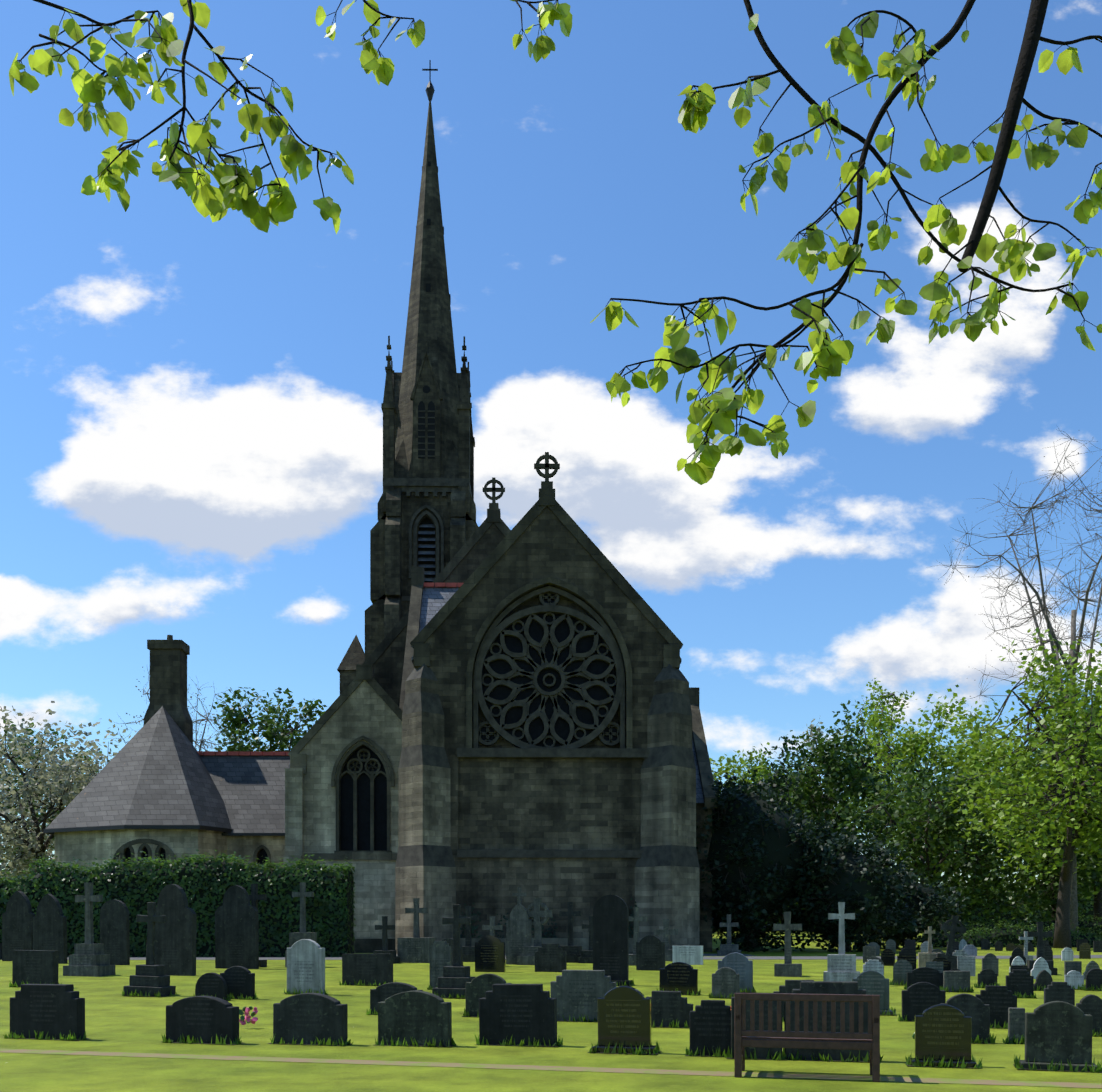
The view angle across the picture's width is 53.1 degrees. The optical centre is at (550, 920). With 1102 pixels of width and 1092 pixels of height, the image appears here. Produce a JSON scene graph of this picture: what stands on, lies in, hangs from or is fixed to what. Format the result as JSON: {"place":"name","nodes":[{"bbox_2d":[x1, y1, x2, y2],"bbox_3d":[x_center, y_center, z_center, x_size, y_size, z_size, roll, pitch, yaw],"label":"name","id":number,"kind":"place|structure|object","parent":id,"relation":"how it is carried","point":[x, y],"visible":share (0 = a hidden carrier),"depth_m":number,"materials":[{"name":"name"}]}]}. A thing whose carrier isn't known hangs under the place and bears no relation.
{"place":"outdoors","nodes":[
{"label":"outdoors","id":0,"kind":"place"},
{"bbox_2d":[200,755,289,832],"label":"slate roof","id":1,"kind":"structure","parent":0,"point":[251,789],"depth_m":42.49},
{"bbox_2d":[399,566,423,710],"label":"transept coping","id":2,"kind":"object","parent":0,"point":[417,583],"visible":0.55,"depth_m":42.85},
{"bbox_2d":[402,492,450,616],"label":"tower wall","id":3,"kind":"structure","parent":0,"point":[439,504],"depth_m":68.84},
{"bbox_2d":[394,100,458,477],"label":"church spire","id":4,"kind":"structure","parent":3,"relation":"on","point":[429,319],"depth_m":70.13,"materials":[{"name":"stone"}]},
{"bbox_2d":[391,341,470,477],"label":"spire lucarnes","id":5,"kind":"object","parent":4,"relation":"attached to","point":[426,398],"visible":0.48,"depth_m":68.80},
{"bbox_2d":[383,478,471,600],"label":"belfry trim","id":6,"kind":"structure","parent":3,"relation":"attached to","point":[426,534],"depth_m":68.73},
{"bbox_2d":[381,336,474,513],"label":"pinnacles","id":7,"kind":"object","parent":3,"relation":"on","point":[466,444],"visible":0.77,"depth_m":68.66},
{"bbox_2d":[419,587,458,631],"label":"slate roof","id":8,"kind":"structure","parent":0,"point":[435,600],"depth_m":43.84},
{"bbox_2d":[0,932,1101,1091],"bbox_3d":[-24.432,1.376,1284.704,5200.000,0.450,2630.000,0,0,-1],"label":"lawn","id":9,"kind":"structure","parent":0,"point":[116,1020],"depth_m":12.95,"materials":[{"name":"green plant"}]},
{"bbox_2d":[2,891,35,960],"bbox_3d":[-14.966,0.173,31.009,0.979,1.999,0.157,0,0,15],"label":"gothic headstone","id":10,"kind":"object","parent":9,"relation":"on","point":[18,915],"visible":0.88,"depth_m":30.94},
{"bbox_2d":[32,894,67,963],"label":"gravestone","id":11,"kind":"object","parent":9,"relation":"on","point":[49,919],"visible":0.9,"depth_m":29.66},
{"bbox_2d":[0,719,102,878],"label":"tree","id":12,"kind":"object","parent":9,"relation":"on","point":[33,757],"depth_m":77.86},
{"bbox_2d":[17,1038,88,1039],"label":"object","id":13,"kind":"structure","parent":9,"relation":"on","point":[49,1039],"depth_m":14.79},
{"bbox_2d":[10,984,84,1040],"bbox_3d":[-6.783,1.240,14.845,1.086,0.753,0.160,0,0,15],"label":"gravestone","id":14,"kind":"object","parent":13,"relation":"on","point":[53,1010],"visible":0.88,"depth_m":14.76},
{"bbox_2d":[0,701,130,882],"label":"tree","id":15,"kind":"object","parent":9,"relation":"on","point":[57,788],"depth_m":53.05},
{"bbox_2d":[63,882,115,976],"bbox_3d":[-10.688,0.213,25.514,0.950,2.163,0.608,-1,0,16],"label":"headstone cross","id":16,"kind":"object","parent":9,"relation":"on","point":[89,958],"visible":0.98,"depth_m":25.37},
{"bbox_2d":[100,900,129,964],"bbox_3d":[-11.502,0.329,29.068,0.802,1.738,0.128,-1,0,14],"label":"round headstone","id":17,"kind":"object","parent":9,"relation":"on","point":[114,930],"visible":0.89,"depth_m":29.00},
{"bbox_2d":[55,829,226,872],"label":"church apse walls","id":18,"kind":"structure","parent":9,"relation":"on","point":[87,846],"depth_m":40.12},
{"bbox_2d":[46,706,231,828],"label":"conical roof","id":19,"kind":"structure","parent":18,"relation":"on","point":[154,771],"depth_m":40.99,"materials":[{"name":"stone"}]},
{"bbox_2d":[144,635,192,743],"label":"chimney","id":20,"kind":"object","parent":19,"relation":"on","point":[168,674],"visible":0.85,"depth_m":43.70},
{"bbox_2d":[155,884,196,975],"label":"gravestone","id":21,"kind":"object","parent":9,"relation":"on","point":[175,944],"visible":0.85,"depth_m":25.44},
{"bbox_2d":[0,848,355,956],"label":"laurel hedge","id":22,"kind":"object","parent":9,"relation":"on","point":[90,873],"depth_m":34.32,"materials":[{"name":"plant"}]},
{"bbox_2d":[173,1042,242,1044],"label":"headstone soil","id":23,"kind":"structure","parent":9,"relation":"on","point":[207,1043],"depth_m":14.23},
{"bbox_2d":[166,996,238,1043],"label":"gravestone","id":24,"kind":"object","parent":23,"relation":"on","point":[206,1019],"visible":0.9,"depth_m":14.28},
{"bbox_2d":[215,885,258,968],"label":"gravestone","id":25,"kind":"object","parent":9,"relation":"on","point":[236,929],"visible":0.9,"depth_m":27.58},
{"bbox_2d":[227,836,284,869],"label":"wall","id":26,"kind":"structure","parent":9,"relation":"on","point":[242,846],"depth_m":41.23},
{"bbox_2d":[212,687,326,751],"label":"green tree","id":27,"kind":"object","parent":9,"relation":"on","point":[268,734],"depth_m":78.14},
{"bbox_2d":[267,1043,349,1045],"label":"headstone soil","id":28,"kind":"structure","parent":9,"relation":"on","point":[305,1044],"depth_m":14.12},
{"bbox_2d":[273,993,347,1044],"bbox_3d":[-3.106,1.280,14.226,0.980,0.681,0.157,0,0,14],"label":"gravestone","id":29,"kind":"object","parent":28,"relation":"on","point":[308,1018],"visible":0.9,"depth_m":14.15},
{"bbox_2d":[299,680,401,938],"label":"gable wall","id":30,"kind":"structure","parent":9,"relation":"on","point":[364,709],"depth_m":38.81,"materials":[{"name":"stone"}]},
{"bbox_2d":[283,665,402,952],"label":"stone trim","id":31,"kind":"structure","parent":30,"relation":"attached to","point":[295,772],"depth_m":38.72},
{"bbox_2d":[331,736,394,854],"bbox_3d":[-6.615,-4.384,38.936,2.220,4.210,0.400,0,0,-1],"label":"arched window","id":32,"kind":"structure","parent":30,"relation":"in","point":[362,800],"depth_m":39.07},
{"bbox_2d":[397,898,434,962],"bbox_3d":[-3.700,0.289,30.321,0.900,1.783,0.576,0,0,11],"label":"headstone cross","id":33,"kind":"object","parent":9,"relation":"on","point":[414,948],"visible":0.92,"depth_m":30.08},
{"bbox_2d":[375,1044,456,1046],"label":"headstone soil","id":34,"kind":"structure","parent":9,"relation":"on","point":[412,1045],"depth_m":14.01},
{"bbox_2d":[378,990,451,1046],"bbox_3d":[-1.742,1.261,14.086,0.950,0.720,0.152,-1,0,13],"label":"gravestone","id":35,"kind":"object","parent":34,"relation":"on","point":[420,1017],"visible":0.83,"depth_m":14.01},
{"bbox_2d":[365,487,478,660],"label":"tower buttresses","id":36,"kind":"structure","parent":9,"relation":"on","point":[383,614],"depth_m":68.39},
{"bbox_2d":[373,523,504,705],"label":"gable wall","id":37,"kind":"structure","parent":9,"relation":"on","point":[388,664],"depth_m":46.82,"materials":[{"name":"stone"}]},
{"bbox_2d":[362,477,510,664],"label":"gable coping","id":38,"kind":"object","parent":37,"relation":"on","point":[493,514],"visible":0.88,"depth_m":46.81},
{"bbox_2d":[475,935,504,971],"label":"gravestone","id":39,"kind":"object","parent":9,"relation":"on","point":[489,953],"visible":0.92,"depth_m":26.50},
{"bbox_2d":[506,887,531,964],"bbox_3d":[-0.849,0.157,29.268,0.668,2.081,0.107,1,0,15],"label":"gothic headstone","id":40,"kind":"object","parent":9,"relation":"on","point":[518,929],"visible":0.92,"depth_m":29.23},
{"bbox_2d":[517,898,552,964],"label":"celtic cross gravestone","id":41,"kind":"object","parent":9,"relation":"on","point":[527,957],"visible":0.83,"depth_m":29.20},
{"bbox_2d":[417,506,668,937],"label":"gable wall","id":42,"kind":"structure","parent":9,"relation":"on","point":[504,803],"depth_m":37.49,"materials":[{"name":"stone"}]},
{"bbox_2d":[410,452,682,668],"bbox_3d":[-0.139,-12.267,37.641,9.274,7.365,0.600,0,0,-1],"label":"gable coping","id":43,"kind":"object","parent":42,"relation":"on","point":[671,650],"visible":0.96,"depth_m":37.39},
{"bbox_2d":[395,664,698,953],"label":"buttresses","id":44,"kind":"structure","parent":42,"relation":"attached to","point":[667,875],"depth_m":37.02,"materials":[{"name":"stone"}]},
{"bbox_2d":[466,576,631,747],"bbox_3d":[-0.058,-8.659,37.597,5.640,5.980,0.450,0,0,-1],"label":"rose window surround","id":45,"kind":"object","parent":42,"relation":"attached to","point":[549,672],"depth_m":37.60,"materials":[{"name":"stone"}]},
{"bbox_2d":[457,748,650,953],"bbox_3d":[-0.135,-2.109,37.431,8.880,7.420,0.220,0,0,-1],"label":"string course","id":46,"kind":"object","parent":42,"relation":"attached to","point":[564,753],"visible":0.41,"depth_m":37.33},
{"bbox_2d":[0,1049,1101,1087],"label":"worn strip","id":47,"kind":"object","parent":9,"relation":"on","point":[787,1075],"visible":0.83,"depth_m":11.87,"materials":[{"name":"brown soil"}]},
{"bbox_2d":[3,978,1101,1072],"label":"grass tufts","id":48,"kind":"object","parent":9,"relation":"on","point":[1050,1067],"depth_m":14.15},
{"bbox_2d":[636,935,664,970],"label":"gravestone","id":49,"kind":"object","parent":9,"relation":"on","point":[650,952],"visible":0.9,"depth_m":27.04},
{"bbox_2d":[696,803,711,951],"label":"church south transept walls","id":50,"kind":"structure","parent":9,"relation":"on","point":[705,935],"depth_m":39.85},
{"bbox_2d":[689,687,716,807],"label":"church south transept coping","id":51,"kind":"object","parent":50,"relation":"on","point":[702,754],"visible":0.55,"depth_m":41.55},
{"bbox_2d":[713,764,766,795],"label":"hardwood tree","id":52,"kind":"object","parent":9,"relation":"on","point":[747,782],"visible":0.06,"depth_m":75.90,"materials":[{"name":"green plant"}]},
{"bbox_2d":[709,742,824,906],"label":"tree leaves","id":53,"kind":"object","parent":52,"relation":"attached to","point":[759,768],"visible":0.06,"depth_m":76.63,"materials":[{"name":"green plant"}]},
{"bbox_2d":[696,761,844,951],"bbox_3d":[7.514,-2.167,41.097,6.931,7.686,6.777,0,0,-1],"label":"bush","id":54,"kind":"object","parent":9,"relation":"on","point":[759,888],"depth_m":39.38,"materials":[{"name":"plant"}]},
{"bbox_2d":[773,912,801,976],"bbox_3d":[5.461,0.558,25.421,0.644,1.502,0.384,-1,0,15],"label":"headstone cross","id":55,"kind":"object","parent":9,"relation":"on","point":[787,968],"visible":0.94,"depth_m":25.35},
{"bbox_2d":[734,993,879,1081],"bbox_3d":[2.629,1.171,11.353,1.420,0.860,0.620,0,0,13],"label":"teak bench","id":56,"kind":"object","parent":9,"relation":"on","point":[842,1039],"visible":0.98,"depth_m":11.07,"materials":[{"name":"brown wood"}]},
{"bbox_2d":[789,1059,868,1061],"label":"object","id":57,"kind":"structure","parent":9,"relation":"on","point":[835,1060],"depth_m":12.51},
{"bbox_2d":[784,981,869,1060],"bbox_3d":[3.182,1.161,12.606,1.000,0.918,0.160,-1,0,15],"label":"gravestone","id":58,"kind":"object","parent":57,"relation":"on","point":[828,987],"visible":0.56,"depth_m":12.54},
{"bbox_2d":[787,723,898,939],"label":"tree","id":59,"kind":"object","parent":9,"relation":"on","point":[864,765],"visible":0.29,"depth_m":65.08,"materials":[{"name":"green plant"}]},
{"bbox_2d":[753,700,920,862],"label":"tree leaves","id":60,"kind":"object","parent":59,"relation":"on","point":[850,772],"visible":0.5,"depth_m":62.93,"materials":[{"name":"green plant"}]},
{"bbox_2d":[781,827,919,951],"bbox_3d":[10.902,-0.871,40.122,5.237,5.075,5.362,0,0,-1],"label":"bush","id":61,"kind":"object","parent":9,"relation":"on","point":[805,918],"depth_m":39.03,"materials":[{"name":"plant"}]},
{"bbox_2d":[842,682,905,840],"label":"tree","id":62,"kind":"object","parent":9,"relation":"on","point":[890,694],"visible":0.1,"depth_m":86.22,"materials":[{"name":"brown plant"}]},
{"bbox_2d":[833,678,916,805],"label":"tree leaves","id":63,"kind":"object","parent":62,"relation":"attached to","point":[882,703],"visible":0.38,"depth_m":86.50,"materials":[{"name":"green plant"}]},
{"bbox_2d":[712,885,1093,931],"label":"hedge","id":64,"kind":"object","parent":9,"relation":"on","point":[1090,912],"depth_m":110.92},
{"bbox_2d":[850,862,968,948],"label":"shrub","id":65,"kind":"object","parent":9,"relation":"on","point":[944,914],"depth_m":42.70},
{"bbox_2d":[856,772,1012,928],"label":"tree","id":66,"kind":"object","parent":9,"relation":"on","point":[941,859],"visible":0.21,"depth_m":57.91,"materials":[{"name":"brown plant"}]},
{"bbox_2d":[834,753,1035,927],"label":"tree leaves","id":67,"kind":"object","parent":66,"relation":"on","point":[906,823],"visible":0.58,"depth_m":57.01,"materials":[{"name":"green plant"}]},
{"bbox_2d":[876,716,1002,913],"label":"tree","id":68,"kind":"object","parent":9,"relation":"on","point":[917,771],"visible":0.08,"depth_m":69.67,"materials":[{"name":"green plant"}]},
{"bbox_2d":[849,684,1028,884],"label":"tree leaves","id":69,"kind":"object","parent":68,"relation":"attached to","point":[908,750],"visible":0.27,"depth_m":68.76,"materials":[{"name":"green plant"}]},
{"bbox_2d":[905,1062,977,1067],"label":"headstone soil","id":70,"kind":"structure","parent":9,"relation":"on","point":[936,1066],"depth_m":12.00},
{"bbox_2d":[910,1004,976,1067],"bbox_3d":[4.304,1.271,12.114,0.675,0.700,0.242,0,0,14],"label":"gravestone","id":71,"kind":"object","parent":70,"relation":"on","point":[942,1031],"visible":0.79,"depth_m":12.07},
{"bbox_2d":[932,928,1100,947],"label":"clipped hedge","id":72,"kind":"object","parent":9,"relation":"on","point":[1014,940],"visible":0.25,"depth_m":46.46,"materials":[{"name":"green plant"}]},
{"bbox_2d":[922,917,1101,947],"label":"clipped hedge leaves","id":73,"kind":"object","parent":72,"relation":"attached to","point":[1098,937],"visible":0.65,"depth_m":46.47,"materials":[{"name":"green plant"}]},
{"bbox_2d":[931,425,1101,931],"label":"bare tree","id":74,"kind":"object","parent":9,"relation":"on","point":[1073,895],"depth_m":48.22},
{"bbox_2d":[935,627,1101,947],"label":"tree","id":75,"kind":"object","parent":9,"relation":"on","point":[988,805],"depth_m":44.63,"materials":[{"name":"plant"}]},
{"bbox_2d":[991,773,1100,920],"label":"tree","id":76,"kind":"object","parent":9,"relation":"on","point":[1053,894],"visible":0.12,"depth_m":60.40,"materials":[{"name":"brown plant"}]},
{"bbox_2d":[959,740,1101,924],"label":"tree leaves","id":77,"kind":"object","parent":76,"relation":"attached to","point":[1080,888],"visible":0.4,"depth_m":59.44,"materials":[{"name":"green plant"}]},
{"bbox_2d":[1013,1064,1101,1072],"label":"headstone soil","id":78,"kind":"structure","parent":9,"relation":"on","point":[1058,1070],"depth_m":11.69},
{"bbox_2d":[1019,1001,1096,1071],"bbox_3d":[5.444,1.245,11.836,0.757,0.752,0.271,1,0,16],"label":"gravestone","id":79,"kind":"object","parent":78,"relation":"on","point":[1058,1031],"visible":0.79,"depth_m":11.78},
{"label":"headstone soil","id":80,"kind":"structure","parent":9,"relation":"on","visible":0},
{"bbox_2d":[901,982,945,1020],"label":"gravestone","id":81,"kind":"object","parent":80,"relation":"on","point":[918,998],"visible":0.75,"depth_m":17.03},
{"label":"headstone soil","id":82,"kind":"structure","parent":9,"relation":"on","visible":0},
{"bbox_2d":[940,993,989,1042],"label":"gravestone","id":83,"kind":"object","parent":82,"relation":"on","point":[976,1009],"visible":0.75,"depth_m":14.31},
{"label":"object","id":84,"kind":"structure","parent":9,"relation":"on","visible":0},
{"bbox_2d":[975,985,1016,1027],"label":"gravestone","id":85,"kind":"object","parent":84,"relation":"on","point":[1000,1000],"visible":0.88,"depth_m":16.15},
{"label":"headstone soil","id":86,"kind":"structure","parent":9,"relation":"on","visible":0},
{"bbox_2d":[593,895,631,985],"bbox_3d":[1.257,0.426,23.210,0.860,1.921,0.308,0,0,15],"label":"round headstone","id":87,"kind":"object","parent":86,"relation":"on","point":[611,935],"visible":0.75,"depth_m":23.14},
{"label":"soil at the headstone cross","id":88,"kind":"structure","parent":9,"relation":"on","visible":0},
{"bbox_2d":[823,902,859,980],"bbox_3d":[5.979,0.520,22.677,0.720,1.781,0.461,0,0,16],"label":"headstone cross","id":89,"kind":"object","parent":88,"relation":"on","point":[841,965],"visible":0.9,"depth_m":22.54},
{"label":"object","id":90,"kind":"structure","parent":9,"relation":"on","visible":0},
{"bbox_2d":[479,984,556,1046],"bbox_3d":[-0.423,1.219,14.111,0.996,0.803,0.159,-1,0,14],"label":"gravestone","id":91,"kind":"object","parent":90,"relation":"on","point":[526,1013],"visible":0.88,"depth_m":14.03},
{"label":"headstone soil","id":92,"kind":"structure","parent":9,"relation":"on","visible":0},
{"bbox_2d":[592,986,655,1054],"bbox_3d":[0.888,1.207,13.341,0.748,0.827,0.268,-1,0,16],"label":"gravestone","id":93,"kind":"object","parent":92,"relation":"on","point":[624,1016],"visible":0.92,"depth_m":13.29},
{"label":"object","id":94,"kind":"structure","parent":9,"relation":"on","visible":0},
{"bbox_2d":[690,1000,730,1055],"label":"gravestone","id":95,"kind":"object","parent":94,"relation":"on","point":[710,1025],"visible":0.77,"depth_m":12.96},
{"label":"headstone soil","id":96,"kind":"structure","parent":9,"relation":"on","visible":0},
{"bbox_2d":[731,997,781,1059],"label":"gravestone","id":97,"kind":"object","parent":96,"relation":"on","point":[762,1053],"depth_m":12.67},
{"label":"headstone soil","id":98,"kind":"structure","parent":9,"relation":"on","visible":0},
{"bbox_2d":[12,950,58,986],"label":"gravestone","id":99,"kind":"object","parent":98,"relation":"on","point":[33,966],"depth_m":22.58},
{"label":"soil at the headstone cross","id":100,"kind":"structure","parent":9,"relation":"on","visible":0},
{"bbox_2d":[123,902,175,996],"bbox_3d":[-7.664,0.557,21.109,0.800,1.803,0.512,1,0,12],"label":"headstone cross","id":101,"kind":"object","parent":100,"relation":"on","point":[150,977],"visible":0.98,"depth_m":21.00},
{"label":"headstone soil","id":102,"kind":"structure","parent":9,"relation":"on","visible":0},
{"bbox_2d":[220,966,254,999],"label":"gravestone","id":103,"kind":"object","parent":102,"relation":"on","point":[239,979],"visible":0.88,"depth_m":20.42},
{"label":"headstone soil","id":104,"kind":"structure","parent":9,"relation":"on","visible":0},
{"bbox_2d":[287,939,324,993],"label":"gravestone","id":105,"kind":"object","parent":104,"relation":"on","point":[305,964],"visible":0.81,"depth_m":21.24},
{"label":"headstone soil","id":106,"kind":"structure","parent":9,"relation":"on","visible":0},
{"bbox_2d":[342,954,392,985],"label":"gravestone","id":107,"kind":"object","parent":106,"relation":"on","point":[370,968],"depth_m":23.03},
{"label":"soil at the headstone cross","id":108,"kind":"structure","parent":9,"relation":"on","visible":0},
{"bbox_2d":[432,904,474,998],"bbox_3d":[-1.781,0.588,20.823,0.800,1.769,0.512,0,0,15],"label":"headstone cross","id":109,"kind":"object","parent":108,"relation":"on","point":[454,979],"visible":0.83,"depth_m":20.70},
{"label":"headstone soil","id":110,"kind":"structure","parent":9,"relation":"on","visible":0},
{"bbox_2d":[465,973,511,1016],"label":"gravestone","id":111,"kind":"object","parent":110,"relation":"on","point":[478,987],"visible":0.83,"depth_m":17.63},
{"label":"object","id":112,"kind":"structure","parent":9,"relation":"on","visible":0},
{"bbox_2d":[550,970,616,1021],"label":"gravestone","id":113,"kind":"object","parent":112,"relation":"on","point":[576,993],"visible":0.75,"depth_m":16.99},
{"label":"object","id":114,"kind":"structure","parent":9,"relation":"on","visible":0},
{"bbox_2d":[646,991,692,1027],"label":"gravestone","id":115,"kind":"object","parent":114,"relation":"on","point":[667,1007],"visible":0.67,"depth_m":16.22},
{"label":"headstone soil","id":116,"kind":"structure","parent":9,"relation":"on","visible":0},
{"bbox_2d":[659,962,697,994],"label":"gravestone","id":117,"kind":"object","parent":116,"relation":"on","point":[682,977],"visible":0.83,"depth_m":21.25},
{"bbox_2d":[0,0,1101,882],"label":"sky","id":118,"kind":"structure","parent":0,"point":[191,414],"materials":[{"name":"blue"}]},
{"bbox_2d":[9,0,1101,484],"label":"lime","id":119,"kind":"object","parent":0,"point":[213,202],"depth_m":3.16,"materials":[{"name":"plant"}]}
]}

